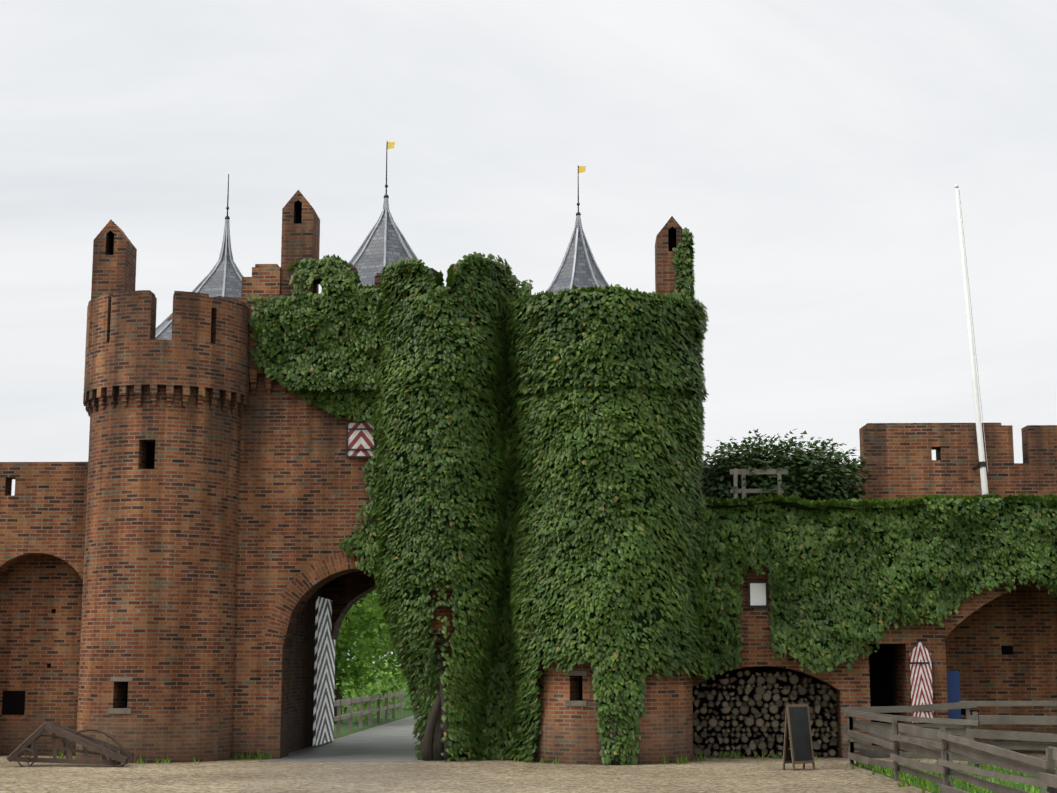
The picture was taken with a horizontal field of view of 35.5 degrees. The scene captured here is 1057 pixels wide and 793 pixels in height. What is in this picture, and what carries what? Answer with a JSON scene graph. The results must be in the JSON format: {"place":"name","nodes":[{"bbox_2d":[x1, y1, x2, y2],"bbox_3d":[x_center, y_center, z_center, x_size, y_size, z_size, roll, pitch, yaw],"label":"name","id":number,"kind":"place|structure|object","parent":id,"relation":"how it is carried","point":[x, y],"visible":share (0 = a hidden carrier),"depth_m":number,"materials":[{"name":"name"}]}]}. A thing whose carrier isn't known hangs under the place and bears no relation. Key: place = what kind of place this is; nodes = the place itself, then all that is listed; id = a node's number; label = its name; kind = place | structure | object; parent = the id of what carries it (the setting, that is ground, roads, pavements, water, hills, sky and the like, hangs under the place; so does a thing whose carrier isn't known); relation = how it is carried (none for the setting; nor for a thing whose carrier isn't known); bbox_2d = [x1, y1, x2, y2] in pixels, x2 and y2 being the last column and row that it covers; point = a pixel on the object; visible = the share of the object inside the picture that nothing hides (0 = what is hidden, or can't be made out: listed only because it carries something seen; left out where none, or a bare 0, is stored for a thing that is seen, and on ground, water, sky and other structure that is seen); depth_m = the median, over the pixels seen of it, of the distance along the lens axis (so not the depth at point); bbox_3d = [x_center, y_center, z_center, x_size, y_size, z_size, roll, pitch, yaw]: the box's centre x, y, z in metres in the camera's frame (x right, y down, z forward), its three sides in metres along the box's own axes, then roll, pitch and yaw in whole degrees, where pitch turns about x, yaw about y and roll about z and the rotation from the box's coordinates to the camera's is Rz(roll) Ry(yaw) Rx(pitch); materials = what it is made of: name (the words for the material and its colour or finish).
{"place":"outdoors","nodes":[
{"label":"outdoors","id":0,"kind":"place"},
{"bbox_2d":[261,716,470,760],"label":"gate path","id":1,"kind":"structure","parent":0,"point":[393,741],"depth_m":39.79,"materials":[{"name":"grey asphalt"}]},
{"bbox_2d":[334,671,416,738],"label":"grass","id":2,"kind":"structure","parent":0,"point":[365,725],"depth_m":60.56,"materials":[{"name":"green plant"}]},
{"bbox_2d":[0,669,1045,792],"bbox_3d":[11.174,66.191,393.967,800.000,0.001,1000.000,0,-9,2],"label":"ground","id":3,"kind":"structure","parent":0,"point":[752,774],"depth_m":29.17,"materials":[{"name":"beige gravel"}]},
{"bbox_2d":[6,721,133,766],"bbox_3d":[-8.986,6.856,32.550,2.442,0.872,0.819,0,-9,2],"label":"wooden cart","id":4,"kind":"object","parent":3,"relation":"on","point":[120,754],"visible":1,"depth_m":32.47,"materials":[{"name":"brown wood"}]},
{"bbox_2d":[334,691,404,733],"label":"wooden fence","id":5,"kind":"object","parent":3,"relation":"on","point":[339,717],"visible":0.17,"depth_m":54.32,"materials":[{"name":"grey wood"}]},
{"bbox_2d":[334,654,411,721],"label":"hedge bushes","id":6,"kind":"object","parent":3,"relation":"on","point":[378,689],"visible":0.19,"depth_m":66.60,"materials":[{"name":"green plant"}]},
{"bbox_2d":[334,595,415,722],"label":"tree trunks","id":7,"kind":"object","parent":3,"relation":"on","point":[337,694],"depth_m":56.95,"materials":[{"name":"brown plant"}]},
{"bbox_2d":[334,590,413,713],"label":"tree crowns","id":8,"kind":"object","parent":7,"relation":"attached to","point":[370,624],"visible":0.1,"depth_m":56.45,"materials":[{"name":"green plant"}]},
{"bbox_2d":[58,750,943,792],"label":"wall weeds","id":9,"kind":"object","parent":3,"relation":"on","point":[682,760],"depth_m":34.13,"materials":[{"name":"green plant"}]},
{"bbox_2d":[0,190,1056,763],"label":"brick castle wall","id":10,"kind":"structure","parent":3,"relation":"on","point":[190,568],"depth_m":35.56,"materials":[{"name":"brick"}]},
{"bbox_2d":[108,671,586,713],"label":"stone dressings","id":11,"kind":"structure","parent":10,"relation":"attached to","point":[130,679],"depth_m":33.64,"materials":[{"name":"stone"}]},
{"bbox_2d":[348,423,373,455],"bbox_3d":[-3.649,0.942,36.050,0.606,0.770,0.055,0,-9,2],"label":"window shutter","id":12,"kind":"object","parent":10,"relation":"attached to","point":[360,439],"visible":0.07,"depth_m":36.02,"materials":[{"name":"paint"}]},
{"bbox_2d":[155,212,608,339],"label":"spire roof","id":13,"kind":"structure","parent":10,"relation":"on","point":[369,264],"depth_m":42.60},
{"bbox_2d":[225,144,580,218],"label":"spire finials","id":14,"kind":"object","parent":13,"relation":"on","point":[387,196],"visible":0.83,"depth_m":43.60,"materials":[{"name":"metal"}]},
{"bbox_2d":[387,142,585,172],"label":"spire pennants","id":15,"kind":"object","parent":14,"relation":"attached to","point":[390,145],"visible":1,"depth_m":41.31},
{"bbox_2d":[155,198,609,338],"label":"roof ridges","id":16,"kind":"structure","parent":10,"relation":"on","point":[577,228],"depth_m":43.09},
{"bbox_2d":[2,203,1012,746],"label":"dark openings","id":17,"kind":"object","parent":10,"relation":"attached to","point":[880,681],"visible":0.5,"depth_m":37.01,"materials":[{"name":"black"}]},
{"bbox_2d":[346,421,931,711],"bbox_3d":[2.307,3.650,35.770,12.586,6.242,0.272,0,-9,-1],"label":"window shutter","id":18,"kind":"object","parent":10,"relation":"attached to","point":[347,456],"visible":0.73,"depth_m":35.93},
{"bbox_2d":[910,642,933,722],"bbox_3d":[8.416,6.118,35.380,0.453,1.705,0.040,0,-9,2],"label":"door","id":19,"kind":"structure","parent":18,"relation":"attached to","point":[921,684],"depth_m":35.37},
{"bbox_2d":[280,568,1047,757],"bbox_3d":[4.859,5.904,38.867,20.450,4.750,7.600,0,-9,2],"label":"archway","id":20,"kind":"object","parent":10,"relation":"attached to","point":[344,591],"visible":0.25,"depth_m":39.29,"materials":[{"name":"brick"}]},
{"bbox_2d":[313,597,334,745],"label":"gate door","id":21,"kind":"structure","parent":20,"relation":"attached to","point":[324,686],"depth_m":40.68,"materials":[{"name":"paint"}]},
{"bbox_2d":[947,671,961,754],"bbox_3d":[9.129,6.881,35.816,0.488,1.839,0.050,0,-9,2],"label":"blue door","id":22,"kind":"structure","parent":20,"relation":"attached to","point":[953,685],"depth_m":35.86,"materials":[{"name":"blue wood"}]},
{"bbox_2d":[750,583,765,604],"bbox_3d":[4.980,4.295,35.851,0.340,0.480,0.038,0,-9,2],"label":"sign board","id":23,"kind":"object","parent":10,"relation":"attached to","point":[757,593],"depth_m":35.83,"materials":[{"name":"paint"}]},
{"bbox_2d":[730,467,787,498],"bbox_3d":[5.556,2.132,37.290,2.028,1.387,0.927,8,-12,-41],"label":"wooden railing","id":24,"kind":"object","parent":10,"relation":"on","point":[735,473],"depth_m":36.95,"materials":[{"name":"grey wood"}]},
{"bbox_2d":[696,429,872,500],"bbox_3d":[5.834,1.964,37.765,4.295,2.532,2.428,0,-9,2],"label":"shrub crown","id":25,"kind":"object","parent":10,"relation":"attached to","point":[718,486],"visible":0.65,"depth_m":37.34},
{"bbox_2d":[955,184,987,494],"bbox_3d":[10.269,-1.135,38.229,0.489,7.820,0.150,0,-9,2],"label":"flagpole","id":26,"kind":"object","parent":10,"relation":"attached to","point":[983,475],"visible":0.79,"depth_m":38.13,"materials":[{"name":"white metal"}]},
{"bbox_2d":[973,461,985,469],"bbox_3d":[10.392,1.614,38.137,0.180,0.120,0.890,0,-9,2],"label":"flagpole bracket","id":27,"kind":"object","parent":26,"relation":"attached to","point":[981,464],"visible":0.85,"depth_m":37.73,"materials":[{"name":"grey metal"}]},
{"bbox_2d":[247,227,1056,764],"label":"ivy","id":28,"kind":"object","parent":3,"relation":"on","point":[509,531],"depth_m":34.81,"materials":[{"name":"green plant"}]},
{"bbox_2d":[692,670,838,756],"bbox_3d":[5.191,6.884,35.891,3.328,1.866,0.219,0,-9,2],"label":"firewood logs","id":29,"kind":"object","parent":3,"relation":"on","point":[771,679],"visible":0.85,"depth_m":35.90,"materials":[{"name":"brown wood"}]},
{"bbox_2d":[782,704,814,770],"bbox_3d":[5.137,6.487,31.476,0.620,1.223,0.284,8,-12,-39],"label":"sign frame","id":30,"kind":"object","parent":3,"relation":"on","point":[787,720],"visible":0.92,"depth_m":31.34,"materials":[{"name":"brown wood"}]},
{"bbox_2d":[785,707,812,760],"bbox_3d":[5.137,6.428,31.486,0.530,1.003,0.236,8,-12,-39],"label":"chalkboard sign","id":31,"kind":"object","parent":30,"relation":"attached to","point":[800,732],"visible":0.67,"depth_m":31.42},
{"bbox_2d":[843,700,1056,792],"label":"paddock fence","id":32,"kind":"object","parent":3,"relation":"on","point":[914,741],"visible":1,"depth_m":28.76,"materials":[{"name":"grey wood"}]},
{"bbox_2d":[0,0,1056,665],"label":"sky","id":33,"kind":"structure","parent":0,"point":[813,154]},
{"bbox_2d":[692,666,835,755],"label":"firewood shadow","id":34,"kind":"object","parent":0,"point":[752,670],"visible":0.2,"depth_m":36.29},
{"bbox_2d":[727,459,836,500],"bbox_3d":[5.788,2.011,37.953,2.675,1.168,1.512,0,-9,2],"label":"wall shrub","id":35,"kind":"object","parent":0,"point":[791,481],"visible":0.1,"depth_m":37.30,"materials":[{"name":"green plant"}]},
{"bbox_2d":[856,758,1056,792],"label":"paddock grass","id":36,"kind":"structure","parent":0,"point":[988,778],"depth_m":28.32,"materials":[{"name":"green plant"}]}
]}

